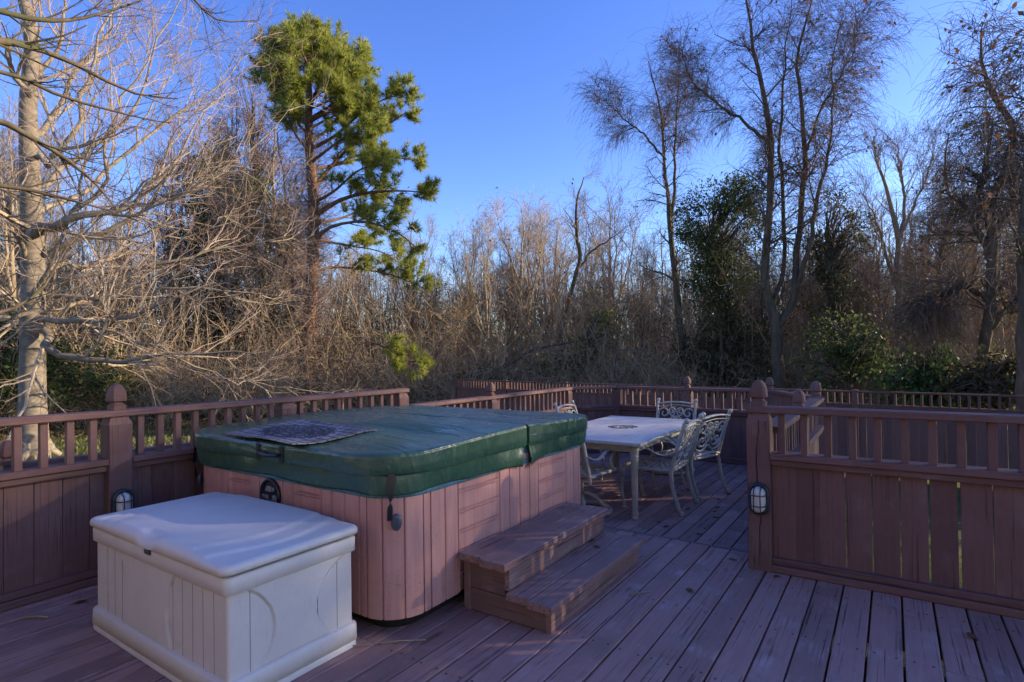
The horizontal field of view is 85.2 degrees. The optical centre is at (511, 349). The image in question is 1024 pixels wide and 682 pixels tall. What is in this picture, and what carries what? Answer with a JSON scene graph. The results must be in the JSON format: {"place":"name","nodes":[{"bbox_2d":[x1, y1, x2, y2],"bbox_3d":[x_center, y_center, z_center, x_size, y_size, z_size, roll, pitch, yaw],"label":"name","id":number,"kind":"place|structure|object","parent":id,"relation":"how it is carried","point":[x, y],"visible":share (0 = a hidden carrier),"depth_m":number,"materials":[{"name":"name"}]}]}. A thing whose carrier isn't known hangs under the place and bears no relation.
{"place":"outdoors","nodes":[
{"label":"outdoors","id":0,"kind":"place"},
{"bbox_2d":[0,440,190,470],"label":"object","id":1,"kind":"object","parent":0,"point":[5,455],"visible":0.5,"depth_m":4.07,"materials":[{"name":"plant"}]},
{"bbox_2d":[0,371,1008,681],"bbox_3d":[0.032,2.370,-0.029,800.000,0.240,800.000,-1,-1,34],"label":"ground","id":2,"kind":"structure","parent":0,"point":[658,393],"depth_m":9.48,"materials":[{"name":"green soil"}]},
{"bbox_2d":[0,108,89,321],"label":"bare tree","id":3,"kind":"object","parent":2,"relation":"on","point":[48,131],"visible":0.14,"depth_m":28.27,"materials":[{"name":"brown plant"}]},
{"bbox_2d":[0,90,95,415],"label":"bare tree","id":4,"kind":"object","parent":2,"relation":"on","point":[12,279],"visible":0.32,"depth_m":22.36,"materials":[{"name":"brown plant"}]},
{"bbox_2d":[0,305,156,414],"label":"laurel thicket","id":5,"kind":"object","parent":2,"relation":"on","point":[6,360],"visible":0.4,"depth_m":19.41,"materials":[{"name":"green plant"}]},
{"bbox_2d":[19,184,142,411],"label":"bare tree","id":6,"kind":"object","parent":2,"relation":"on","point":[83,259],"visible":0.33,"depth_m":24.61,"materials":[{"name":"brown plant"}]},
{"bbox_2d":[65,168,162,347],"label":"bare tree","id":7,"kind":"object","parent":2,"relation":"on","point":[99,225],"visible":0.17,"depth_m":34.59,"materials":[{"name":"brown plant"}]},
{"bbox_2d":[0,413,247,460],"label":"lawn grass","id":8,"kind":"structure","parent":2,"relation":"on","point":[148,433],"depth_m":17.37,"materials":[{"name":"plant"}]},
{"bbox_2d":[106,244,164,403],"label":"bare tree","id":9,"kind":"object","parent":2,"relation":"on","point":[131,300],"visible":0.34,"depth_m":24.51,"materials":[{"name":"brown plant"}]},
{"bbox_2d":[0,0,289,313],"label":"overhanging tree","id":10,"kind":"object","parent":2,"relation":"on","point":[20,43],"visible":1,"depth_m":7.13,"materials":[{"name":"brown plant"}]},
{"bbox_2d":[92,184,197,372],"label":"bare tree","id":11,"kind":"object","parent":2,"relation":"on","point":[153,244],"visible":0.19,"depth_m":29.16,"materials":[{"name":"brown plant"}]},
{"bbox_2d":[127,108,220,392],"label":"bare tree","id":12,"kind":"object","parent":2,"relation":"on","point":[174,217],"visible":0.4,"depth_m":28.25,"materials":[{"name":"brown plant"}]},
{"bbox_2d":[138,220,212,384],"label":"bare tree","id":13,"kind":"object","parent":2,"relation":"on","point":[166,278],"visible":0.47,"depth_m":27.84,"materials":[{"name":"brown plant"}]},
{"bbox_2d":[0,0,376,460],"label":"beech tree","id":14,"kind":"object","parent":2,"relation":"on","point":[36,337],"visible":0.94,"depth_m":13.83,"materials":[{"name":"grey plant"}]},
{"bbox_2d":[130,108,246,370],"bbox_3d":[-18.145,-5.547,32.055,6.743,17.166,4.721,0,-1,-35],"label":"bare tree","id":15,"kind":"object","parent":2,"relation":"on","point":[188,199],"visible":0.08,"depth_m":31.84,"materials":[{"name":"brown plant"}]},
{"bbox_2d":[141,254,301,400],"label":"cedar tree","id":16,"kind":"object","parent":2,"relation":"on","point":[203,311],"visible":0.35,"depth_m":27.63,"materials":[{"name":"brown plant"}]},
{"bbox_2d":[0,397,442,441],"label":"leaf litter","id":17,"kind":"object","parent":2,"relation":"on","point":[145,427],"visible":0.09,"depth_m":20.15,"materials":[{"name":"brown plant"}]},
{"bbox_2d":[162,127,284,376],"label":"cedar tree","id":18,"kind":"object","parent":2,"relation":"on","point":[194,242],"visible":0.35,"depth_m":29.77,"materials":[{"name":"brown plant"}]},
{"bbox_2d":[151,103,303,382],"bbox_3d":[-15.568,-5.568,31.621,8.849,17.126,6.196,0,-1,-24],"label":"bare tree","id":19,"kind":"object","parent":2,"relation":"on","point":[274,140],"visible":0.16,"depth_m":31.42,"materials":[{"name":"brown plant"}]},
{"bbox_2d":[184,63,282,397],"bbox_3d":[-13.501,-5.423,26.727,6.310,16.662,4.418,-1,-1,37],"label":"bare tree","id":20,"kind":"object","parent":2,"relation":"on","point":[218,200],"visible":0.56,"depth_m":26.83,"materials":[{"name":"brown plant"}]},
{"bbox_2d":[230,59,298,239],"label":"bare tree","id":21,"kind":"object","parent":2,"relation":"on","point":[253,129],"visible":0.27,"depth_m":32.74,"materials":[{"name":"brown plant"}]},
{"bbox_2d":[198,161,332,390],"bbox_3d":[-12.109,-3.189,27.556,5.736,12.130,6.198,-1,-1,32],"label":"bare tree","id":22,"kind":"object","parent":2,"relation":"on","point":[255,253],"visible":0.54,"depth_m":27.23,"materials":[{"name":"brown plant"}]},
{"bbox_2d":[219,143,320,390],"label":"bare tree","id":23,"kind":"object","parent":2,"relation":"on","point":[249,235],"visible":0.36,"depth_m":27.85,"materials":[{"name":"brown plant"}]},
{"bbox_2d":[251,110,349,382],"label":"bare tree","id":24,"kind":"object","parent":2,"relation":"on","point":[273,232],"visible":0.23,"depth_m":28.51,"materials":[{"name":"brown plant"}]},
{"bbox_2d":[290,249,349,383],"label":"bare tree","id":25,"kind":"object","parent":2,"relation":"on","point":[326,312],"visible":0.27,"depth_m":30.66,"materials":[{"name":"brown plant"}]},
{"bbox_2d":[239,8,443,409],"bbox_3d":[-7.889,-6.904,26.672,9.623,19.472,5.604,-1,-1,-18],"label":"pine tree","id":26,"kind":"object","parent":2,"relation":"on","point":[349,98],"visible":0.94,"depth_m":26.02,"materials":[{"name":"green plant"}]},
{"bbox_2d":[318,261,373,384],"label":"bare tree","id":27,"kind":"object","parent":2,"relation":"on","point":[349,307],"visible":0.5,"depth_m":32.77,"materials":[{"name":"brown plant"}]},
{"bbox_2d":[345,270,404,383],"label":"bare tree","id":28,"kind":"object","parent":2,"relation":"on","point":[373,306],"visible":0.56,"depth_m":32.65,"materials":[{"name":"brown plant"}]},
{"bbox_2d":[341,333,437,408],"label":"pine tree","id":29,"kind":"object","parent":2,"relation":"on","point":[394,346],"visible":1,"depth_m":18.48,"materials":[{"name":"green plant"}]},
{"bbox_2d":[384,205,443,377],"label":"bare tree","id":30,"kind":"object","parent":2,"relation":"on","point":[429,236],"visible":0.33,"depth_m":41.44,"materials":[{"name":"brown plant"}]},
{"bbox_2d":[397,277,452,382],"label":"bare tree","id":31,"kind":"object","parent":2,"relation":"on","point":[404,294],"visible":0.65,"depth_m":32.62,"materials":[{"name":"brown plant"}]},
{"bbox_2d":[440,267,481,383],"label":"bare tree","id":32,"kind":"object","parent":2,"relation":"on","point":[468,304],"visible":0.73,"depth_m":29.92,"materials":[{"name":"brown plant"}]},
{"bbox_2d":[433,213,493,358],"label":"bare tree","id":33,"kind":"object","parent":2,"relation":"on","point":[463,256],"visible":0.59,"depth_m":35.16,"materials":[{"name":"brown plant"}]},
{"bbox_2d":[445,276,497,378],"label":"bare tree","id":34,"kind":"object","parent":2,"relation":"on","point":[464,298],"visible":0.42,"depth_m":33.89,"materials":[{"name":"brown plant"}]},
{"bbox_2d":[449,200,507,358],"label":"bare tree","id":35,"kind":"object","parent":2,"relation":"on","point":[487,251],"visible":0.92,"depth_m":30.69,"materials":[{"name":"brown plant"}]},
{"bbox_2d":[445,357,562,389],"bbox_3d":[-0.497,1.508,26.608,5.634,2.437,3.029,-1,-1,-11],"label":"leafy shrub","id":36,"kind":"object","parent":2,"relation":"on","point":[483,366],"visible":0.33,"depth_m":26.62,"materials":[{"name":"brown plant"}]},
{"bbox_2d":[0,175,1014,375],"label":"distant woodland","id":37,"kind":"object","parent":2,"relation":"on","point":[591,260],"visible":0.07,"depth_m":54.98,"materials":[{"name":"brown plant"}]},
{"bbox_2d":[0,166,1018,432],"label":"undergrowth","id":38,"kind":"object","parent":2,"relation":"on","point":[178,375],"visible":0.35,"depth_m":25.57,"materials":[{"name":"brown plant"}]},
{"bbox_2d":[480,264,538,378],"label":"bare tree","id":39,"kind":"object","parent":2,"relation":"on","point":[499,297],"visible":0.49,"depth_m":33.07,"materials":[{"name":"brown plant"}]},
{"bbox_2d":[0,526,1023,681],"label":"deck","id":40,"kind":"structure","parent":2,"relation":"on","point":[731,620],"depth_m":2.78,"materials":[{"name":"paint"}]},
{"bbox_2d":[0,384,408,611],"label":"deck railing","id":41,"kind":"object","parent":40,"relation":"on","point":[48,543],"visible":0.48,"depth_m":3.54,"materials":[{"name":"paint"}]},
{"bbox_2d":[111,488,134,512],"bbox_3d":[-2.531,1.020,3.642,0.095,0.212,0.128,-1,-1,34],"label":"wall light","id":42,"kind":"object","parent":41,"relation":"attached to","point":[119,499],"visible":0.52,"depth_m":3.62,"materials":[{"name":"glass"}]},
{"bbox_2d":[90,492,357,681],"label":"storage box","id":43,"kind":"object","parent":40,"relation":"on","point":[216,587],"visible":1,"depth_m":2.54,"materials":[{"name":"plastic"}]},
{"bbox_2d":[198,433,580,626],"bbox_3d":[-0.807,1.050,4.202,2.022,0.860,2.178,-1,-1,34],"label":"hot tub","id":44,"kind":"object","parent":40,"relation":"on","point":[407,566],"visible":0.37,"depth_m":3.07,"materials":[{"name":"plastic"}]},
{"bbox_2d":[193,405,587,520],"bbox_3d":[-0.811,0.684,4.232,2.134,0.397,2.375,-1,-1,34],"label":"spa cover","id":45,"kind":"object","parent":44,"relation":"on","point":[437,445],"visible":0.94,"depth_m":3.37,"materials":[{"name":"green leather"}]},
{"bbox_2d":[224,420,375,444],"bbox_3d":[-1.359,0.516,3.543,0.900,0.041,0.550,-1,-1,41],"label":"door mat","id":46,"kind":"object","parent":45,"relation":"on","point":[295,432],"depth_m":3.50,"materials":[{"name":"rubber"}]},
{"bbox_2d":[458,502,644,633],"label":"steps","id":47,"kind":"structure","parent":40,"relation":"on","point":[549,599],"depth_m":3.18,"materials":[{"name":"paint"}]},
{"bbox_2d":[746,380,1023,619],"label":"deck railing","id":48,"kind":"object","parent":40,"relation":"on","point":[776,544],"visible":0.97,"depth_m":3.28,"materials":[{"name":"paint"}]},
{"bbox_2d":[748,482,769,515],"bbox_3d":[1.591,0.972,3.602,0.128,0.212,0.095,-1,-1,34],"label":"wall light","id":49,"kind":"object","parent":48,"relation":"attached to","point":[759,499],"visible":1,"depth_m":3.59,"materials":[{"name":"glass"}]},
{"bbox_2d":[488,219,538,350],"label":"bare tree","id":50,"kind":"object","parent":2,"relation":"on","point":[498,248],"visible":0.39,"depth_m":36.25,"materials":[{"name":"brown plant"}]},
{"bbox_2d":[480,188,560,378],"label":"bare tree","id":51,"kind":"object","parent":2,"relation":"on","point":[523,325],"visible":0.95,"depth_m":31.89,"materials":[{"name":"brown plant"}]},
{"bbox_2d":[490,236,558,382],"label":"bare tree","id":52,"kind":"object","parent":2,"relation":"on","point":[511,281],"visible":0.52,"depth_m":33.12,"materials":[{"name":"brown plant"}]},
{"bbox_2d":[471,316,614,386],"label":"fallen tree","id":53,"kind":"object","parent":2,"relation":"on","point":[530,351],"visible":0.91,"depth_m":25.88,"materials":[{"name":"brown wood"}]},
{"bbox_2d":[508,190,580,386],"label":"bare tree","id":54,"kind":"object","parent":2,"relation":"on","point":[543,244],"visible":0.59,"depth_m":35.19,"materials":[{"name":"brown plant"}]},
{"bbox_2d":[531,253,576,377],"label":"bare tree","id":55,"kind":"object","parent":2,"relation":"on","point":[552,302],"visible":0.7,"depth_m":32.61,"materials":[{"name":"brown plant"}]},
{"bbox_2d":[537,212,590,348],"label":"bare tree","id":56,"kind":"object","parent":2,"relation":"on","point":[566,256],"visible":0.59,"depth_m":39.80,"materials":[{"name":"brown plant"}]},
{"bbox_2d":[522,307,628,380],"bbox_3d":[2.889,0.211,28.095,5.976,4.945,2.742,0,-1,-29],"label":"holly shrub","id":57,"kind":"object","parent":2,"relation":"on","point":[604,319],"visible":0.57,"depth_m":28.05,"materials":[{"name":"green plant"}]},
{"bbox_2d":[563,274,616,343],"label":"bare tree","id":58,"kind":"object","parent":2,"relation":"on","point":[585,301],"visible":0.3,"depth_m":32.94,"materials":[{"name":"brown plant"}]},
{"bbox_2d":[569,203,618,305],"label":"bare tree","id":59,"kind":"object","parent":2,"relation":"on","point":[595,243],"visible":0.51,"depth_m":41.64,"materials":[{"name":"brown plant"}]},
{"bbox_2d":[568,232,624,390],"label":"bare tree","id":60,"kind":"object","parent":2,"relation":"on","point":[602,269],"visible":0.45,"depth_m":35.76,"materials":[{"name":"brown plant"}]},
{"bbox_2d":[553,162,643,383],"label":"bare tree","id":61,"kind":"object","parent":2,"relation":"on","point":[580,264],"visible":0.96,"depth_m":33.77,"materials":[{"name":"brown plant"}]},
{"bbox_2d":[566,166,655,360],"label":"bare tree","id":62,"kind":"object","parent":2,"relation":"on","point":[609,206],"visible":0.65,"depth_m":43.36,"materials":[{"name":"brown plant"}]},
{"bbox_2d":[584,286,640,382],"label":"bare tree","id":63,"kind":"object","parent":2,"relation":"on","point":[603,309],"visible":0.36,"depth_m":30.41,"materials":[{"name":"brown plant"}]},
{"bbox_2d":[591,239,633,351],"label":"bare tree","id":64,"kind":"object","parent":2,"relation":"on","point":[611,267],"visible":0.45,"depth_m":36.93,"materials":[{"name":"brown plant"}]},
{"bbox_2d":[617,243,658,391],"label":"bare tree","id":65,"kind":"object","parent":2,"relation":"on","point":[637,278],"visible":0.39,"depth_m":34.28,"materials":[{"name":"brown plant"}]},
{"bbox_2d":[562,2,723,385],"bbox_3d":[6.223,-6.383,25.856,7.514,18.018,4.855,-1,-1,-9],"label":"bare tree","id":66,"kind":"object","parent":2,"relation":"on","point":[599,98],"visible":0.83,"depth_m":25.98,"materials":[{"name":"brown plant"}]},
{"bbox_2d":[619,279,667,379],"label":"bare tree","id":67,"kind":"object","parent":2,"relation":"on","point":[635,304],"visible":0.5,"depth_m":32.35,"materials":[{"name":"brown plant"}]},
{"bbox_2d":[627,227,673,384],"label":"bare tree","id":68,"kind":"object","parent":2,"relation":"on","point":[653,261],"visible":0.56,"depth_m":36.40,"materials":[{"name":"brown plant"}]},
{"bbox_2d":[629,293,674,376],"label":"bare tree","id":69,"kind":"object","parent":2,"relation":"on","point":[645,318],"visible":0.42,"depth_m":31.93,"materials":[{"name":"brown plant"}]},
{"bbox_2d":[657,245,713,380],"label":"bare tree","id":70,"kind":"object","parent":2,"relation":"on","point":[685,306],"visible":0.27,"depth_m":29.87,"materials":[{"name":"brown plant"}]},
{"bbox_2d":[581,452,820,550],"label":"deck","id":71,"kind":"structure","parent":2,"relation":"on","point":[728,528],"depth_m":5.86,"materials":[{"name":"paint"}]},
{"bbox_2d":[409,382,572,412],"bbox_3d":[-0.087,1.039,7.427,0.142,1.243,3.550,-1,-1,34],"label":"deck railing","id":72,"kind":"object","parent":71,"relation":"on","point":[491,400],"visible":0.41,"depth_m":7.67,"materials":[{"name":"paint"}]},
{"bbox_2d":[573,386,616,453],"bbox_3d":[1.330,1.125,9.002,0.800,1.068,0.142,-1,-1,-11],"label":"deck railing","id":73,"kind":"object","parent":71,"relation":"on","point":[590,411],"visible":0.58,"depth_m":8.97,"materials":[{"name":"paint"}]},
{"bbox_2d":[580,443,616,517],"bbox_3d":[0.650,1.152,5.570,0.664,0.951,0.746,-1,-1,40],"label":"patio chair","id":74,"kind":"object","parent":71,"relation":"on","point":[588,472],"visible":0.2,"depth_m":5.51,"materials":[{"name":"paint"}]},
{"bbox_2d":[580,416,695,519],"bbox_3d":[1.284,1.256,6.422,1.220,0.748,2.160,-1,-1,33],"label":"patio table","id":75,"kind":"object","parent":71,"relation":"on","point":[633,436],"visible":0.73,"depth_m":5.87,"materials":[{"name":"paint"}]},
{"bbox_2d":[620,413,703,516],"bbox_3d":[1.563,1.143,5.785,0.717,0.952,0.664,-1,-1,33],"label":"patio chair","id":76,"kind":"object","parent":71,"relation":"on","point":[684,436],"visible":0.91,"depth_m":5.72,"materials":[{"name":"paint"}]},
{"bbox_2d":[649,398,697,474],"bbox_3d":[2.163,1.156,7.568,0.664,0.951,0.746,-1,-1,30],"label":"patio chair","id":77,"kind":"object","parent":71,"relation":"on","point":[670,445],"visible":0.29,"depth_m":7.76,"materials":[{"name":"paint"}]},
{"bbox_2d":[652,409,732,500],"bbox_3d":[2.054,1.143,6.368,0.664,0.952,0.717,0,-1,-38],"label":"patio chair","id":78,"kind":"object","parent":71,"relation":"on","point":[702,453],"visible":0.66,"depth_m":6.22,"materials":[{"name":"paint"}]},
{"bbox_2d":[611,376,773,464],"bbox_3d":[2.637,1.014,8.369,2.460,1.243,0.142,-1,-1,38],"label":"deck railing","id":79,"kind":"object","parent":71,"relation":"on","point":[734,449],"visible":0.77,"depth_m":8.17,"materials":[{"name":"paint"}]},
{"bbox_2d":[769,381,824,453],"bbox_3d":[3.523,0.985,6.929,0.142,1.243,1.290,-1,-1,4],"label":"deck railing","id":80,"kind":"object","parent":71,"relation":"on","point":[782,398],"visible":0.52,"depth_m":6.43,"materials":[{"name":"paint"}]},
{"bbox_2d":[772,389,823,536],"bbox_3d":[2.580,0.974,4.986,0.142,1.243,2.890,-1,-1,34],"label":"deck railing","id":81,"kind":"object","parent":71,"relation":"on","point":[792,428],"visible":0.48,"depth_m":4.94,"materials":[{"name":"paint"}]},
{"bbox_2d":[656,167,780,397],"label":"holly tree","id":82,"kind":"object","parent":2,"relation":"on","point":[713,241],"visible":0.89,"depth_m":23.61,"materials":[{"name":"green plant"}]},
{"bbox_2d":[669,256,799,398],"bbox_3d":[9.358,-0.803,23.664,4.605,6.730,5.108,-1,-1,1],"label":"holly shrub","id":83,"kind":"object","parent":2,"relation":"on","point":[730,330],"visible":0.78,"depth_m":23.77,"materials":[{"name":"green plant"}]},
{"bbox_2d":[454,379,1023,468],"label":"yard fence","id":84,"kind":"object","parent":2,"relation":"on","point":[1007,444],"visible":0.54,"depth_m":10.66,"materials":[{"name":"brown wood"}]},
{"bbox_2d":[738,241,805,375],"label":"bare tree","id":85,"kind":"object","parent":2,"relation":"on","point":[771,288],"visible":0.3,"depth_m":26.45,"materials":[{"name":"brown plant"}]},
{"bbox_2d":[627,0,942,390],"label":"forked tree","id":86,"kind":"object","parent":2,"relation":"on","point":[777,321],"visible":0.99,"depth_m":21.53,"materials":[{"name":"brown plant"}]},
{"bbox_2d":[783,220,873,387],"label":"bare tree","id":87,"kind":"object","parent":2,"relation":"on","point":[810,296],"visible":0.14,"depth_m":25.98,"materials":[{"name":"brown plant"}]},
{"bbox_2d":[793,182,877,402],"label":"ivy tree","id":88,"kind":"object","parent":2,"relation":"on","point":[830,274],"visible":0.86,"depth_m":21.45,"materials":[{"name":"green plant"}]},
{"bbox_2d":[799,238,888,388],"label":"bare tree","id":89,"kind":"object","parent":2,"relation":"on","point":[863,280],"visible":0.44,"depth_m":22.49,"materials":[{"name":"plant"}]},
{"bbox_2d":[814,204,895,401],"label":"bare tree","id":90,"kind":"object","parent":2,"relation":"on","point":[873,249],"visible":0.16,"depth_m":25.43,"materials":[{"name":"brown plant"}]},
{"bbox_2d":[781,307,936,402],"bbox_3d":[12.687,0.445,19.671,4.881,4.018,4.102,-1,-1,-20],"label":"holly shrub","id":91,"kind":"object","parent":2,"relation":"on","point":[844,354],"visible":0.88,"depth_m":19.28,"materials":[{"name":"green plant"}]},
{"bbox_2d":[819,186,906,329],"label":"bare tree","id":92,"kind":"object","parent":2,"relation":"on","point":[879,233],"visible":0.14,"depth_m":32.47,"materials":[{"name":"brown plant"}]},
{"bbox_2d":[859,238,912,375],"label":"bare tree","id":93,"kind":"object","parent":2,"relation":"on","point":[880,275],"visible":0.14,"depth_m":28.05,"materials":[{"name":"brown plant"}]},
{"bbox_2d":[839,105,961,399],"bbox_3d":[17.155,-4.454,24.788,4.915,13.793,3.620,-1,-1,34],"label":"bare tree","id":94,"kind":"object","parent":2,"relation":"on","point":[891,211],"visible":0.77,"depth_m":24.68,"materials":[{"name":"brown plant"}]},
{"bbox_2d":[867,337,976,406],"bbox_3d":[11.018,1.046,15.013,2.651,2.763,2.442,-1,-1,12],"label":"green bush","id":95,"kind":"object","parent":2,"relation":"on","point":[916,381],"visible":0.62,"depth_m":14.88,"materials":[{"name":"green plant"}]},
{"bbox_2d":[888,202,979,365],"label":"bare tree","id":96,"kind":"object","parent":2,"relation":"on","point":[916,242],"visible":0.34,"depth_m":21.48,"materials":[{"name":"brown plant"}]},
{"bbox_2d":[847,0,1023,407],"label":"vine tree","id":97,"kind":"object","parent":2,"relation":"on","point":[931,310],"visible":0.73,"depth_m":14.41,"materials":[{"name":"brown plant"}]},
{"bbox_2d":[874,91,1010,365],"bbox_3d":[16.680,-3.967,21.449,5.010,12.759,4.585,-1,-1,34],"label":"bare tree","id":98,"kind":"object","parent":2,"relation":"on","point":[942,218],"visible":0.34,"depth_m":21.31,"materials":[{"name":"brown plant"}]},
{"bbox_2d":[915,164,1004,360],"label":"bare tree","id":99,"kind":"object","parent":2,"relation":"on","point":[967,322],"visible":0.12,"depth_m":23.37,"materials":[{"name":"brown plant"}]},
{"bbox_2d":[921,0,1023,409],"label":"vine tree","id":100,"kind":"object","parent":2,"relation":"on","point":[1018,242],"visible":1,"depth_m":11.17,"materials":[{"name":"brown plant"}]},
{"bbox_2d":[930,342,1016,429],"bbox_3d":[11.980,1.098,13.479,3.129,2.602,2.670,-1,-1,34],"label":"green bush","id":101,"kind":"object","parent":2,"relation":"on","point":[990,378],"visible":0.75,"depth_m":13.52,"materials":[{"name":"green plant"}]},
{"bbox_2d":[936,220,1016,357],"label":"bare tree","id":102,"kind":"object","parent":2,"relation":"on","point":[985,282],"visible":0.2,"depth_m":22.22,"materials":[{"name":"brown plant"}]},
{"bbox_2d":[0,0,1023,349],"label":"sky","id":103,"kind":"structure","parent":0,"point":[492,75],"materials":[{"name":"blue"}]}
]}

